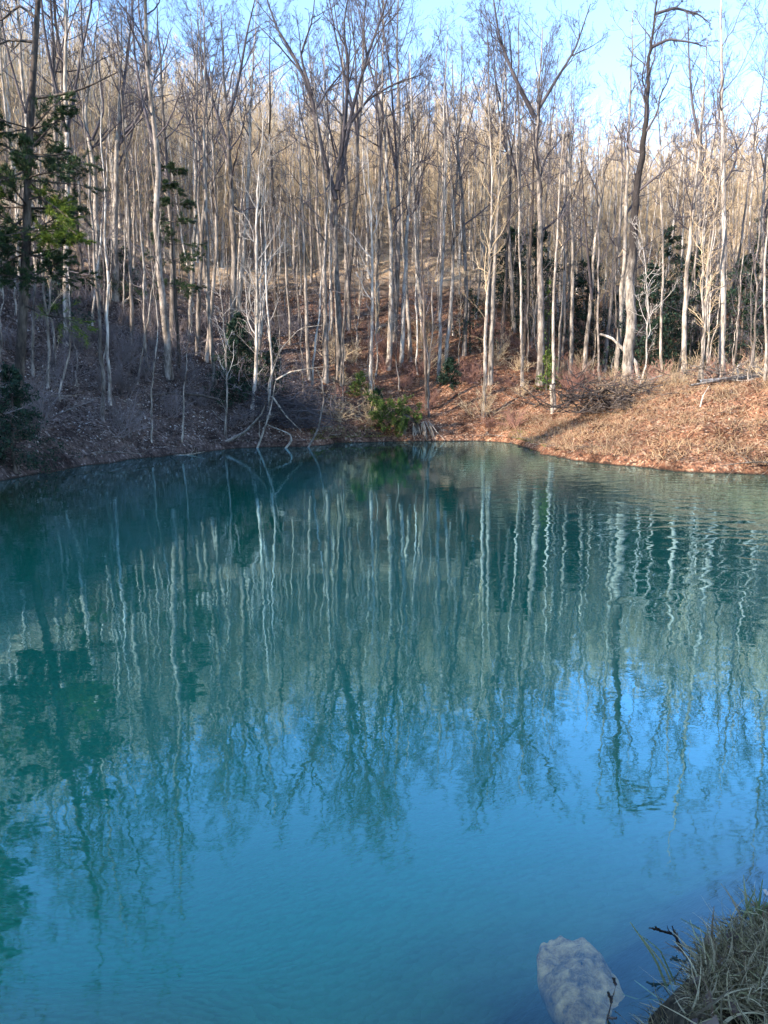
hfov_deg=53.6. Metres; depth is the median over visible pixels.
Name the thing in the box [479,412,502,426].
bare shrub
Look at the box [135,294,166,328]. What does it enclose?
bare shrub
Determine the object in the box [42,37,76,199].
sapling
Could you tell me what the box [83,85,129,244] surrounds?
bare tree
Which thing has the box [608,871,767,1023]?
grass tussock
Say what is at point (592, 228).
bare tree
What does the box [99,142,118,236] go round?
sapling
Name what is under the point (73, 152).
sapling
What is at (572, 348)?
bare tree
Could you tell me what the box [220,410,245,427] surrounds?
bare shrub
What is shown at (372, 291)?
bare tree
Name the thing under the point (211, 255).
sapling
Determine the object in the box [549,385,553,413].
post
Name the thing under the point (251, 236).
sapling
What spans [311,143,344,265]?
bare tree
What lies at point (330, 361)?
bare shrub
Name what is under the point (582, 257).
sapling
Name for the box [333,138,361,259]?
bare tree
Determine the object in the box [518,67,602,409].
bare tree
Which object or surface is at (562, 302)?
bare tree
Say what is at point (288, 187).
bare tree
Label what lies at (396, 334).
sapling
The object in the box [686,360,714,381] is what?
bare shrub
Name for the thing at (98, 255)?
sapling
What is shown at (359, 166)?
bare tree
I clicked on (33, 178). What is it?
sapling
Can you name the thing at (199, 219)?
bare tree
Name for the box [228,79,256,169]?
bare tree
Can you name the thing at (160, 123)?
bare tree
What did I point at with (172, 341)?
bare shrub
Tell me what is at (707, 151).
bare tree
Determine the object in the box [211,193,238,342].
sapling
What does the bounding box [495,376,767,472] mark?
fallen leaves
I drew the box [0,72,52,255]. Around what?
pine
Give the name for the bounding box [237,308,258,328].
bare shrub
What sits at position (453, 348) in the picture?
bare shrub
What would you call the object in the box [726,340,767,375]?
bare shrub
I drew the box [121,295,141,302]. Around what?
dead branch
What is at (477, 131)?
bare tree
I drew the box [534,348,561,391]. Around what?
greenbrier
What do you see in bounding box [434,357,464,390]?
evergreen shrub
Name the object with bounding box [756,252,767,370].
sapling
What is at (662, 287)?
bare tree
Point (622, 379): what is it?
bare shrub
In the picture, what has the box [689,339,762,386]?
fallen log
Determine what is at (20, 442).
leaf litter
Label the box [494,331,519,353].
bare shrub
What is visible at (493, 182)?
bare tree
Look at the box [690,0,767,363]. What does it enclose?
bare tree
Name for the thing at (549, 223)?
bare tree
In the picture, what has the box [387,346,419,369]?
bare shrub
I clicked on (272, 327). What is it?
bare shrub
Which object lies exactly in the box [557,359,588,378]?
bare shrub
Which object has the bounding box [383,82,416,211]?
bare tree
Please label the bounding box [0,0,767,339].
woods
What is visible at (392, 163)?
bare tree
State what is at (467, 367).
bare shrub
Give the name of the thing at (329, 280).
sapling
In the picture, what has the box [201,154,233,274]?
bare tree
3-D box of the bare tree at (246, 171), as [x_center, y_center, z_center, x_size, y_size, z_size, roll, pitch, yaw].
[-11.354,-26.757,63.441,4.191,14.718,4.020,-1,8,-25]
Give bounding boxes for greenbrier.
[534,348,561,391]
[535,280,562,383]
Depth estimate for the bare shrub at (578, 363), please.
55.96 m
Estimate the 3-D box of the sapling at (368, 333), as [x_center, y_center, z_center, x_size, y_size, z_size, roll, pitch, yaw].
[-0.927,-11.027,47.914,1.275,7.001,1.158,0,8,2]
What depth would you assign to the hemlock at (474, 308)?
54.53 m
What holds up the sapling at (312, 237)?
on the ground at (304, 819)
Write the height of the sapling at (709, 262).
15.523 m
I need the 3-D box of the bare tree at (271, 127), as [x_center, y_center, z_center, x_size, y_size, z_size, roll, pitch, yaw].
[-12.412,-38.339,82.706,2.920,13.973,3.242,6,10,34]
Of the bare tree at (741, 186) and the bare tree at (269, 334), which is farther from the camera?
the bare tree at (741, 186)
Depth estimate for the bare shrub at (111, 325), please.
41.42 m
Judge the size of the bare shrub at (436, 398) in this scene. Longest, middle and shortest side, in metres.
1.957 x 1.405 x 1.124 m
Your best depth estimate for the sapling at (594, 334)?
55.32 m
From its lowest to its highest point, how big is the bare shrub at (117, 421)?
2.342 m
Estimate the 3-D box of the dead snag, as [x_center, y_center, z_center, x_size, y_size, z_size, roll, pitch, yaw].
[15.290,-10.070,49.267,2.740,3.022,0.249,0,8,0]
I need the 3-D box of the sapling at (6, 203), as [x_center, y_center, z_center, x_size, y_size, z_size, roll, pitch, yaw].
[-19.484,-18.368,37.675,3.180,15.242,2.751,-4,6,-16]
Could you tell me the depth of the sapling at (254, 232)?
60.41 m
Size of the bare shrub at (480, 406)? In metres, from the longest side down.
4.151 x 3.370 x 3.088 m
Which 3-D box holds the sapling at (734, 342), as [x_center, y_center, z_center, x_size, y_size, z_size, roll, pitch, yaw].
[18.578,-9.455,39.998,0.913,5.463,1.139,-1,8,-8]
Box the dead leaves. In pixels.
[690,889,767,1023]
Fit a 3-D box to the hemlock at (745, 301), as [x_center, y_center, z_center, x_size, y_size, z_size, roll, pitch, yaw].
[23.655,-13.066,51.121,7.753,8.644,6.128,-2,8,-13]
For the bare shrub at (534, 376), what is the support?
on the ground at (304, 819)
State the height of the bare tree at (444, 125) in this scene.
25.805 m
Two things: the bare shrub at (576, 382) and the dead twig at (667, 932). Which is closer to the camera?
the dead twig at (667, 932)
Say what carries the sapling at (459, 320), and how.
on the ground at (304, 819)
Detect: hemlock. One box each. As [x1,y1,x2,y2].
[0,361,81,473]
[30,230,94,330]
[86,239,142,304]
[202,309,271,407]
[261,334,293,393]
[451,287,499,352]
[472,226,536,321]
[500,220,585,347]
[550,254,622,362]
[588,291,641,354]
[594,260,694,378]
[607,225,714,366]
[640,241,740,371]
[644,280,693,361]
[680,286,738,361]
[687,251,767,371]
[713,199,767,349]
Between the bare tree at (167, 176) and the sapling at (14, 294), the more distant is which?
the bare tree at (167, 176)
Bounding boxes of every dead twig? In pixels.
[605,977,616,1023]
[649,926,690,965]
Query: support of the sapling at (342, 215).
on the ground at (304, 819)
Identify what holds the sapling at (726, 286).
on the ground at (304, 819)
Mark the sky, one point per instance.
(613, 49)
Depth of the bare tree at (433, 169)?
75.46 m
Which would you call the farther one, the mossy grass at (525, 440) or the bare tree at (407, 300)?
the bare tree at (407, 300)
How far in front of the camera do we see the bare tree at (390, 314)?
50.73 m
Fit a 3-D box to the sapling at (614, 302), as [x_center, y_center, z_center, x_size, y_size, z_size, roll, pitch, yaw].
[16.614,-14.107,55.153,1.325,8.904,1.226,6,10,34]
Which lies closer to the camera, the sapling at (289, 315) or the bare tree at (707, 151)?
the sapling at (289, 315)
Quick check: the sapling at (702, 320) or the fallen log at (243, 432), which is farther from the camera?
the sapling at (702, 320)
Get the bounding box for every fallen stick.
[83,438,111,457]
[91,440,155,459]
[642,382,690,399]
[709,453,767,473]
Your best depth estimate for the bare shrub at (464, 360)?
52.11 m
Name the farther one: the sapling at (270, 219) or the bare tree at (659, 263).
the sapling at (270, 219)
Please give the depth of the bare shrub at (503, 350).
54.11 m
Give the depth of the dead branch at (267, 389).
37.62 m
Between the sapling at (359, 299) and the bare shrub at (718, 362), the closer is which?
the bare shrub at (718, 362)
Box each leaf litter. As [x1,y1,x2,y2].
[0,228,383,467]
[248,295,767,464]
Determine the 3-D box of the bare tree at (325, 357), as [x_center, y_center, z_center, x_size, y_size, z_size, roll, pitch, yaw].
[-3.989,-18.140,46.901,4.702,20.851,4.063,3,9,18]
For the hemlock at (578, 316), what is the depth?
61.98 m
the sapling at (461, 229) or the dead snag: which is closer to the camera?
the dead snag
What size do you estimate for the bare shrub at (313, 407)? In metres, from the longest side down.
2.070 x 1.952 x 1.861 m
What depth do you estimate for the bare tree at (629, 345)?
44.56 m
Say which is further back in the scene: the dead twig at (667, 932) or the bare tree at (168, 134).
the bare tree at (168, 134)
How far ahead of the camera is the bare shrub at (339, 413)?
43.10 m
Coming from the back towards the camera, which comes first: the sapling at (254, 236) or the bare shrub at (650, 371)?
the sapling at (254, 236)
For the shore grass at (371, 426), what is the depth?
42.42 m
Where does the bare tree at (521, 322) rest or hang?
on the ground at (304, 819)
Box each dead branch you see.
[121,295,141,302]
[181,448,204,454]
[253,312,330,414]
[256,374,276,447]
[267,424,291,447]
[271,396,301,431]
[276,359,335,380]
[307,368,334,446]
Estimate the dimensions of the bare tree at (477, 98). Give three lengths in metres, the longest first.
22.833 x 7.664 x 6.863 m
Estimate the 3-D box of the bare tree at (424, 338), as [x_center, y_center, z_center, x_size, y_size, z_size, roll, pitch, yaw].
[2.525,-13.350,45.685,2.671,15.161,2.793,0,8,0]
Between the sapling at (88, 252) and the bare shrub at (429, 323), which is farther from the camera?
the bare shrub at (429, 323)
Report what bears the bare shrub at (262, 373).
on the ground at (304, 819)
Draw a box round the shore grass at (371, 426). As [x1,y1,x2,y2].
[309,424,391,442]
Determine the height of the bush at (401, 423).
3.418 m
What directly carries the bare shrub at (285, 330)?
on the ground at (304, 819)
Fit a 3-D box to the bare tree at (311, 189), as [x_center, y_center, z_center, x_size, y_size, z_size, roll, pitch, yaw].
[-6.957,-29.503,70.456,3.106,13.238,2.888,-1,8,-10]
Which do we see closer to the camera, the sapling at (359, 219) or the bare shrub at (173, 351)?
the bare shrub at (173, 351)
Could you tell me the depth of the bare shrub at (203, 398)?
38.77 m
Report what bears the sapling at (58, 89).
on the ground at (304, 819)
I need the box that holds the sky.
[2,0,767,205]
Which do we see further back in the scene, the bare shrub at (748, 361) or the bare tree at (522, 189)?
the bare tree at (522, 189)
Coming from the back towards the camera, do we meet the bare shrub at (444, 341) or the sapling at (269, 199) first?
the sapling at (269, 199)
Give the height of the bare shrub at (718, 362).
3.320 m
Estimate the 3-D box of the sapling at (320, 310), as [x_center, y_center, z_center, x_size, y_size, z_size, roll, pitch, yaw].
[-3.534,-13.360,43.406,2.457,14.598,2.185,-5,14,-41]
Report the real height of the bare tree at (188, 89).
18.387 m
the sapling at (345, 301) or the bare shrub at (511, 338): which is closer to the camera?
the sapling at (345, 301)
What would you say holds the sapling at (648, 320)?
on the ground at (304, 819)
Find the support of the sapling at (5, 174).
on the ground at (304, 819)
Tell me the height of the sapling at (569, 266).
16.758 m
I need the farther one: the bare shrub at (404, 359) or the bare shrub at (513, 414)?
the bare shrub at (404, 359)
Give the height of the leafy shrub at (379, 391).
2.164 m
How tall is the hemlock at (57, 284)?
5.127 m
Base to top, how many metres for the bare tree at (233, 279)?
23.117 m
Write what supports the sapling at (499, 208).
on the ground at (304, 819)
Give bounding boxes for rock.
[537,935,624,1023]
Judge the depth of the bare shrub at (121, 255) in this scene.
48.71 m
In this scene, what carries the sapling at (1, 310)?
on the ground at (304, 819)
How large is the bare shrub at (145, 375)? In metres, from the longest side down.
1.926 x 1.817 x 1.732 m
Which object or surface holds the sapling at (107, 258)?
on the ground at (304, 819)
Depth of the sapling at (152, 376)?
31.34 m
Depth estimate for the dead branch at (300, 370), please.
37.68 m
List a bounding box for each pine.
[0,0,121,441]
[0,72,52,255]
[135,160,207,371]
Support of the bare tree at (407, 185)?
on the ground at (304, 819)
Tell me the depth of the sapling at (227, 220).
60.32 m
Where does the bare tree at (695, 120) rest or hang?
on the ground at (304, 819)
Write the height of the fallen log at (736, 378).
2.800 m
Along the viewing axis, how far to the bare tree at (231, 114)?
75.79 m
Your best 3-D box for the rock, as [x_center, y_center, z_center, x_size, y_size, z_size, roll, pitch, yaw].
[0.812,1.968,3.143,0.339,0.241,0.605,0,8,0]
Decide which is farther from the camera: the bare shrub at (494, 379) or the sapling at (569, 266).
the sapling at (569, 266)
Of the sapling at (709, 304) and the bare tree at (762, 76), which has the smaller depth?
the bare tree at (762, 76)
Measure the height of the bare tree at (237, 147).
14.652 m
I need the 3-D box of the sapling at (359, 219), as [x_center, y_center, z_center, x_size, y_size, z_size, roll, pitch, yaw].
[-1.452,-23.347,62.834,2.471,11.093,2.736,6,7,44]
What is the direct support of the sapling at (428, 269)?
on the ground at (304, 819)
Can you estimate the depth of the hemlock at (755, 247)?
56.44 m
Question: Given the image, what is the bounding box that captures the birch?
[226,84,297,414]
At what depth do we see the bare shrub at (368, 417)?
43.26 m
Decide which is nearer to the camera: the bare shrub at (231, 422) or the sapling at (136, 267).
the bare shrub at (231, 422)
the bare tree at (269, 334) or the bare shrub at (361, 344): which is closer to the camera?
the bare tree at (269, 334)
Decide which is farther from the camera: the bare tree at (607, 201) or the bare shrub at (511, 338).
the bare tree at (607, 201)
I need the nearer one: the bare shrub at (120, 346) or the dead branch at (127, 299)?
the bare shrub at (120, 346)
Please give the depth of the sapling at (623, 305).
60.94 m
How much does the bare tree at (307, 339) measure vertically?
20.681 m
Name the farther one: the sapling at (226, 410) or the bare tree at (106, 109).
the bare tree at (106, 109)
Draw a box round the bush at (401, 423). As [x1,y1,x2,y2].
[362,390,444,440]
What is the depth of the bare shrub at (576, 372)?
47.38 m
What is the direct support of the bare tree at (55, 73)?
on the ground at (304, 819)
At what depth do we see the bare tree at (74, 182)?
48.99 m
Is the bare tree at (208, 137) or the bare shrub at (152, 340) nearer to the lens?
the bare shrub at (152, 340)
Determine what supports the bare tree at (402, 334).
on the ground at (304, 819)
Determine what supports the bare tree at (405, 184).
on the ground at (304, 819)
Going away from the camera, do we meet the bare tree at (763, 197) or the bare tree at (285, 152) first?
the bare tree at (763, 197)
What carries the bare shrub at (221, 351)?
on the ground at (304, 819)
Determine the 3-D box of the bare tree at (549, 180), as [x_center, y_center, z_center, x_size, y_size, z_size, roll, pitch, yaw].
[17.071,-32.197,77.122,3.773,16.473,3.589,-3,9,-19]
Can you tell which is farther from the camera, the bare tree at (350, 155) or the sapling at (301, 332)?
the bare tree at (350, 155)
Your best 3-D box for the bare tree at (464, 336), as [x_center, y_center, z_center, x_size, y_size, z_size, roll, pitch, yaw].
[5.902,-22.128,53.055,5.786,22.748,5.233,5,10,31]
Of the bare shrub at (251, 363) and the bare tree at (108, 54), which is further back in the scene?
the bare tree at (108, 54)
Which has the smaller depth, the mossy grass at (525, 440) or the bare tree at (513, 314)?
the mossy grass at (525, 440)
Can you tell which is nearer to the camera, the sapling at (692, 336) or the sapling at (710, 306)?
the sapling at (710, 306)
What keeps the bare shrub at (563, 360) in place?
on the ground at (304, 819)
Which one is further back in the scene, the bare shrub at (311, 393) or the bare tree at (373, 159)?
the bare tree at (373, 159)
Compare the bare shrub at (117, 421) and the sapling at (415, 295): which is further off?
the sapling at (415, 295)
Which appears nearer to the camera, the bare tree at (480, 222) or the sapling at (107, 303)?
the sapling at (107, 303)
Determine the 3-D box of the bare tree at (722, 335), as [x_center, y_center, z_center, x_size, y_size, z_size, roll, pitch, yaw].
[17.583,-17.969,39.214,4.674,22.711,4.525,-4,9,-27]
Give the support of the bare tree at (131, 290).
on the ground at (304, 819)
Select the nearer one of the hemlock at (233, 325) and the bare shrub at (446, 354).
the hemlock at (233, 325)
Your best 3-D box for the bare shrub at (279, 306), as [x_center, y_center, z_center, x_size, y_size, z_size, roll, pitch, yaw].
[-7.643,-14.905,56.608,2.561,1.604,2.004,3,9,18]
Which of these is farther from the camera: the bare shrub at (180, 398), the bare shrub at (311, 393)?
the bare shrub at (311, 393)
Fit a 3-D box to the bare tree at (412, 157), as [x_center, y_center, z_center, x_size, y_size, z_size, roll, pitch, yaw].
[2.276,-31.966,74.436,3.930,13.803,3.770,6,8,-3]
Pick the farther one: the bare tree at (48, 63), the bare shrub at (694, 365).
the bare tree at (48, 63)
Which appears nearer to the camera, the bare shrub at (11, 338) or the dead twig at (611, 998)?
the dead twig at (611, 998)
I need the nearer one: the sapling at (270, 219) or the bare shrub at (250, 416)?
the bare shrub at (250, 416)
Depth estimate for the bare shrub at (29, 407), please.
26.19 m
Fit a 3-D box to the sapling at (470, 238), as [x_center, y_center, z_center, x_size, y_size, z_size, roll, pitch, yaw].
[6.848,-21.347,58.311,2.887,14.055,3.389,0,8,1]
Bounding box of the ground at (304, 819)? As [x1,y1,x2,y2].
[0,121,767,1023]
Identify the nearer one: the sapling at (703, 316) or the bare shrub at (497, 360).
the sapling at (703, 316)
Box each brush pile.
[215,349,351,431]
[502,348,703,415]
[615,340,767,379]
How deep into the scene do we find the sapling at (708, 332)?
41.97 m
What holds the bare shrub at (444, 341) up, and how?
on the ground at (304, 819)
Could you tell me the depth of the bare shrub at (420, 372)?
51.03 m
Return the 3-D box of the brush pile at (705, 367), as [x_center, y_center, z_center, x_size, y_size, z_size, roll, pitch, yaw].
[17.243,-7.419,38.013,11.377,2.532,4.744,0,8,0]
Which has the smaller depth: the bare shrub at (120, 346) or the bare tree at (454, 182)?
the bare shrub at (120, 346)
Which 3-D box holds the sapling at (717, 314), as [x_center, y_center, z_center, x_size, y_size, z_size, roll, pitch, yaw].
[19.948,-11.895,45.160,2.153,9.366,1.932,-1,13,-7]
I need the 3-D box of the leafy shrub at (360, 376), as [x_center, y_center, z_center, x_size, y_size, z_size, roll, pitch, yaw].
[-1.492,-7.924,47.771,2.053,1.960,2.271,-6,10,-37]
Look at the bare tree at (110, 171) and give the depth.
54.77 m
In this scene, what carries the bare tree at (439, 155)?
on the ground at (304, 819)
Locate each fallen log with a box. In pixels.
[149,392,219,400]
[225,402,265,441]
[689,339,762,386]
[697,362,767,383]
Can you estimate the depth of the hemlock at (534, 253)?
59.61 m
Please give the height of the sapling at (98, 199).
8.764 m
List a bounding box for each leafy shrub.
[345,370,383,397]
[358,387,386,410]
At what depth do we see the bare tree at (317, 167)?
79.50 m
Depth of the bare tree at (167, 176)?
43.38 m
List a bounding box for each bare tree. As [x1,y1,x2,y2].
[0,0,68,276]
[0,0,70,282]
[0,0,120,346]
[1,5,39,146]
[1,26,59,375]
[2,16,50,201]
[4,0,125,272]
[16,83,65,387]
[28,1,77,197]
[33,0,134,272]
[36,0,147,300]
[63,34,120,230]
[72,0,209,379]
[82,1,164,343]
[83,5,134,134]
[83,34,133,230]
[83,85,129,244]
[84,58,117,202]
[87,0,165,268]
[92,0,179,301]
[96,0,212,346]
[98,63,142,233]
[111,26,143,172]
[118,0,179,273]
[129,112,163,262]
[130,92,174,214]
[138,0,253,384]
[151,87,187,196]
[152,0,238,291]
[152,70,173,209]
[164,0,251,362]
[165,0,244,355]
[169,31,201,176]
[172,0,243,334]
[174,0,279,351]
[184,58,221,254]
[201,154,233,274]
[214,65,241,191]
[218,104,243,221]
[221,0,333,335]
[221,86,265,260]
[221,97,275,254]
[222,70,274,286]
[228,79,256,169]
[231,0,294,311]
[237,176,299,421]
[244,0,430,379]
[259,58,329,294]
[259,94,283,189]
[266,36,363,380]
[270,0,363,339]
[271,78,307,264]
[275,121,295,235]
[276,98,312,277]
[278,11,364,293]
[278,37,359,383]
[283,56,341,282]
[290,84,324,233]
[292,0,380,330]
[295,125,321,242]
[309,0,433,339]
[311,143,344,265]
[312,0,412,287]
[327,0,423,296]
[331,100,398,394]
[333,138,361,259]
[336,65,375,184]
[338,77,379,263]
[340,38,422,370]
[342,89,360,214]
[346,0,451,342]
[360,104,391,227]
[364,16,443,311]
[366,82,384,207]
[374,20,443,366]
[374,104,439,293]
[377,55,435,361]
[382,0,488,379]
[383,28,438,336]
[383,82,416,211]
[383,93,412,244]
[386,111,426,212]
[391,128,423,269]
[403,90,448,255]
[406,163,447,410]
[418,56,486,360]
[419,78,459,266]
[423,6,515,299]
[423,58,478,293]
[426,106,453,226]
[431,93,471,335]
[434,30,516,355]
[442,0,553,332]
[445,0,556,317]
[457,0,534,324]
[459,51,579,385]
[459,67,513,416]
[460,4,521,318]
[463,74,497,242]
[463,87,492,212]
[464,117,497,279]
[474,0,608,385]
[474,28,543,337]
[476,145,506,265]
[477,119,496,251]
[479,107,504,242]
[489,74,554,385]
[490,15,573,367]
[498,176,527,320]
[503,14,585,347]
[506,137,536,230]
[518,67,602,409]
[520,24,604,376]
[523,113,555,284]
[525,48,597,374]
[529,124,577,343]
[530,179,574,294]
[533,116,563,271]
[535,16,612,359]
[542,72,635,373]
[544,105,562,255]
[565,162,611,336]
[588,127,622,288]
[590,110,679,371]
[596,0,719,381]
[598,0,686,378]
[611,130,633,241]
[621,14,706,372]
[641,198,679,362]
[647,124,695,334]
[650,123,671,257]
[653,0,743,367]
[655,8,737,381]
[657,102,719,343]
[660,162,690,296]
[668,67,752,371]
[679,135,703,252]
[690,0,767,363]
[693,0,767,377]
[694,117,719,224]
[698,108,755,362]
[710,144,755,286]
[716,129,758,338]
[717,135,755,270]
[731,0,767,363]
[749,58,767,265]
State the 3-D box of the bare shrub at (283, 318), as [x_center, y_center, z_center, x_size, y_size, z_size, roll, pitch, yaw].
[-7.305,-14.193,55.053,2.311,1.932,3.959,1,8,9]
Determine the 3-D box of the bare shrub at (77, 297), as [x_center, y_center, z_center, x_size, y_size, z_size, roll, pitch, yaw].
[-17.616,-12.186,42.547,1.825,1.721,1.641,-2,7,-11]
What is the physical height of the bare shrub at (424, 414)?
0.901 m
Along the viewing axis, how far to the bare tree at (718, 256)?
56.97 m
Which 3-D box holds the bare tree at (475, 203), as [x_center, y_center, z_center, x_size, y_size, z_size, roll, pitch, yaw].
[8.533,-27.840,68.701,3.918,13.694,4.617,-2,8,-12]
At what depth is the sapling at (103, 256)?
43.03 m
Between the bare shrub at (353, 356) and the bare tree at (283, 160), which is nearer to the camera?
the bare shrub at (353, 356)
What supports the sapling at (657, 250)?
on the ground at (304, 819)
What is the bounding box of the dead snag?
[600,333,638,378]
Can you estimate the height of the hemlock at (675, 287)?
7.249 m
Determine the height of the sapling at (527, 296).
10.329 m
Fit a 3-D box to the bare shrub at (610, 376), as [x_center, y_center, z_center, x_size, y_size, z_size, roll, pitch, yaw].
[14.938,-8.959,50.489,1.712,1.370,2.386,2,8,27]
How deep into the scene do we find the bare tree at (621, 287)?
49.54 m
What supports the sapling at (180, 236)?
on the ground at (304, 819)
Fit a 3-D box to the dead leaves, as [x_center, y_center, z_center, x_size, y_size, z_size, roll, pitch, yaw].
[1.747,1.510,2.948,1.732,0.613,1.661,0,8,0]
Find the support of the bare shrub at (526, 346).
on the ground at (304, 819)
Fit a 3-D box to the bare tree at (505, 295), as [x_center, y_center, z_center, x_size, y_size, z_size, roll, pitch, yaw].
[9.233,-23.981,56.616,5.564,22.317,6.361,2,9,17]
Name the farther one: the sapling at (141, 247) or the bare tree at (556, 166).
the bare tree at (556, 166)
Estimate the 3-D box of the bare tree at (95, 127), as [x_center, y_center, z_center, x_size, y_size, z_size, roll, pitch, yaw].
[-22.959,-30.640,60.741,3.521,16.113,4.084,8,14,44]
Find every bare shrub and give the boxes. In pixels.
[0,320,39,350]
[0,354,99,433]
[0,370,64,410]
[0,382,29,419]
[8,382,53,428]
[26,330,86,374]
[28,296,74,333]
[30,349,96,384]
[54,271,106,305]
[55,281,87,308]
[55,310,102,353]
[75,280,111,304]
[82,358,124,393]
[83,328,167,367]
[83,382,156,438]
[90,327,111,346]
[91,314,127,339]
[96,349,150,398]
[101,322,118,341]
[101,325,142,363]
[112,301,136,323]
[118,313,182,354]
[125,346,161,381]
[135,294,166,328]
[136,319,215,360]
[153,327,187,348]
[154,385,194,417]
[156,381,203,410]
[162,351,220,385]
[169,297,228,334]
[178,313,193,329]
[180,327,205,342]
[185,376,223,405]
[214,342,234,363]
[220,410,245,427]
[224,349,268,379]
[236,403,262,422]
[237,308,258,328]
[239,355,297,388]
[261,389,325,426]
[263,316,285,334]
[265,362,293,386]
[266,305,297,321]
[271,303,297,328]
[271,310,304,335]
[279,383,310,415]
[288,356,312,372]
[291,314,308,334]
[292,383,328,402]
[303,382,327,416]
[307,377,369,422]
[310,335,321,345]
[313,326,364,366]
[320,321,351,352]
[329,327,364,363]
[330,361,352,385]
[343,372,403,424]
[344,360,362,377]
[354,337,367,349]
[358,348,374,358]
[360,322,374,330]
[366,329,386,349]
[366,373,386,388]
[367,330,397,353]
[373,354,392,371]
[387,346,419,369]
[387,364,415,387]
[392,341,414,357]
[403,353,436,375]
[404,332,448,368]
[405,318,442,349]
[411,304,444,330]
[413,406,430,419]
[418,393,439,408]
[422,346,441,359]
[422,388,452,400]
[437,327,456,347]
[451,343,467,351]
[451,359,490,384]
[452,367,512,421]
[456,350,478,370]
[461,361,481,379]
[468,322,501,345]
[471,326,483,337]
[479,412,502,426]
[480,350,509,365]
[483,315,508,332]
[483,321,518,359]
[493,371,506,382]
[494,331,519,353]
[497,407,528,427]
[498,373,518,386]
[501,329,519,345]
[502,349,533,371]
[504,407,518,416]
[507,355,526,366]
[510,378,532,395]
[514,339,534,352]
[525,368,535,381]
[549,370,580,388]
[555,352,578,369]
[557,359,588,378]
[558,362,606,382]
[563,358,603,384]
[565,346,603,372]
[567,374,593,392]
[584,358,638,394]
[600,361,648,391]
[601,370,620,379]
[607,364,647,391]
[621,363,663,391]
[638,352,679,381]
[647,357,681,383]
[654,351,691,383]
[672,342,712,381]
[678,352,714,378]
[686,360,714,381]
[692,337,742,376]
[705,354,734,377]
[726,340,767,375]
[727,351,761,377]
[737,350,767,371]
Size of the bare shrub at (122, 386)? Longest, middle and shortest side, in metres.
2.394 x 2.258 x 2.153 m
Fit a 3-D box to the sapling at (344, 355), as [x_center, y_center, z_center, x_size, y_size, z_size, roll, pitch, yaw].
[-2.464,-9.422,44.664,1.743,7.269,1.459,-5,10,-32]
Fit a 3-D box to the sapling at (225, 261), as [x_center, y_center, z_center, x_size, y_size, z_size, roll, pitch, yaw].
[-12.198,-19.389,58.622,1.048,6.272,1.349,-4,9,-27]
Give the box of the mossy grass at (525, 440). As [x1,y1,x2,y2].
[512,429,545,449]
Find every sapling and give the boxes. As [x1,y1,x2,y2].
[0,102,12,213]
[0,142,11,291]
[0,213,18,360]
[3,113,23,315]
[13,95,63,305]
[24,0,83,191]
[31,0,111,421]
[32,117,64,370]
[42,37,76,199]
[45,181,87,401]
[54,267,88,385]
[64,123,80,258]
[66,192,122,390]
[75,30,146,405]
[78,154,102,303]
[82,83,118,325]
[86,133,103,256]
[91,193,121,305]
[92,179,119,321]
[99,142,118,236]
[102,134,141,321]
[107,82,168,368]
[119,72,139,256]
[127,228,171,442]
[129,159,159,346]
[130,186,168,384]
[131,141,153,261]
[137,135,174,328]
[150,111,181,300]
[150,159,166,272]
[157,91,197,312]
[161,150,170,284]
[166,313,201,442]
[171,141,190,275]
[174,175,191,291]
[202,251,246,438]
[207,170,219,282]
[208,226,213,284]
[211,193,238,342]
[218,221,229,297]
[220,183,230,253]
[222,105,255,305]
[228,167,259,314]
[235,97,281,384]
[236,171,262,323]
[237,198,255,284]
[241,162,280,348]
[245,180,272,327]
[249,189,262,291]
[259,111,288,279]
[262,180,281,247]
[268,173,284,293]
[270,292,290,402]
[272,111,308,345]
[278,213,299,322]
[289,187,312,333]
[291,262,323,392]
[300,105,374,385]
[303,146,342,394]
[305,179,320,283]
[310,248,333,356]
[313,285,329,390]
[315,204,339,350]
[325,290,352,406]
[332,158,357,284]
[344,236,359,342]
[349,200,367,303]
[349,244,366,351]
[349,256,368,362]
[355,160,379,293]
[356,220,369,297]
[359,280,378,373]
[362,302,380,410]
[365,206,373,290]
[366,217,386,375]
[384,257,407,390]
[386,219,402,304]
[393,158,423,375]
[401,184,420,319]
[404,189,445,378]
[405,209,452,417]
[410,215,438,348]
[432,193,451,317]
[452,260,465,364]
[455,123,478,293]
[459,132,488,322]
[471,241,483,293]
[485,152,513,255]
[497,295,506,359]
[512,232,544,371]
[522,234,537,351]
[549,141,587,352]
[565,99,624,383]
[566,163,585,338]
[585,281,601,365]
[589,211,602,353]
[590,280,602,372]
[600,179,646,357]
[602,261,620,345]
[610,234,647,369]
[624,254,642,339]
[627,217,677,390]
[634,191,674,370]
[639,243,653,349]
[640,217,668,349]
[655,266,681,362]
[672,287,693,376]
[677,122,719,368]
[682,72,749,379]
[684,134,724,378]
[687,223,719,342]
[694,170,726,373]
[694,284,713,361]
[695,260,719,363]
[700,176,734,357]
[705,230,736,367]
[713,221,740,357]
[725,147,767,373]
[726,237,742,369]
[727,279,745,375]
[733,121,767,378]
[737,246,764,381]
[740,114,767,284]
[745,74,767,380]
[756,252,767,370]
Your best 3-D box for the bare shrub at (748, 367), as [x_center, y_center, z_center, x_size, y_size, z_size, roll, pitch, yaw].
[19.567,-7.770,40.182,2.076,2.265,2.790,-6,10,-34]
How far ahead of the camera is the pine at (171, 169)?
39.57 m
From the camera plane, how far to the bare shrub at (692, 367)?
43.12 m
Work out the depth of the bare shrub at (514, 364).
53.38 m
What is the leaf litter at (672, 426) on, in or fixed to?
on the ground at (304, 819)

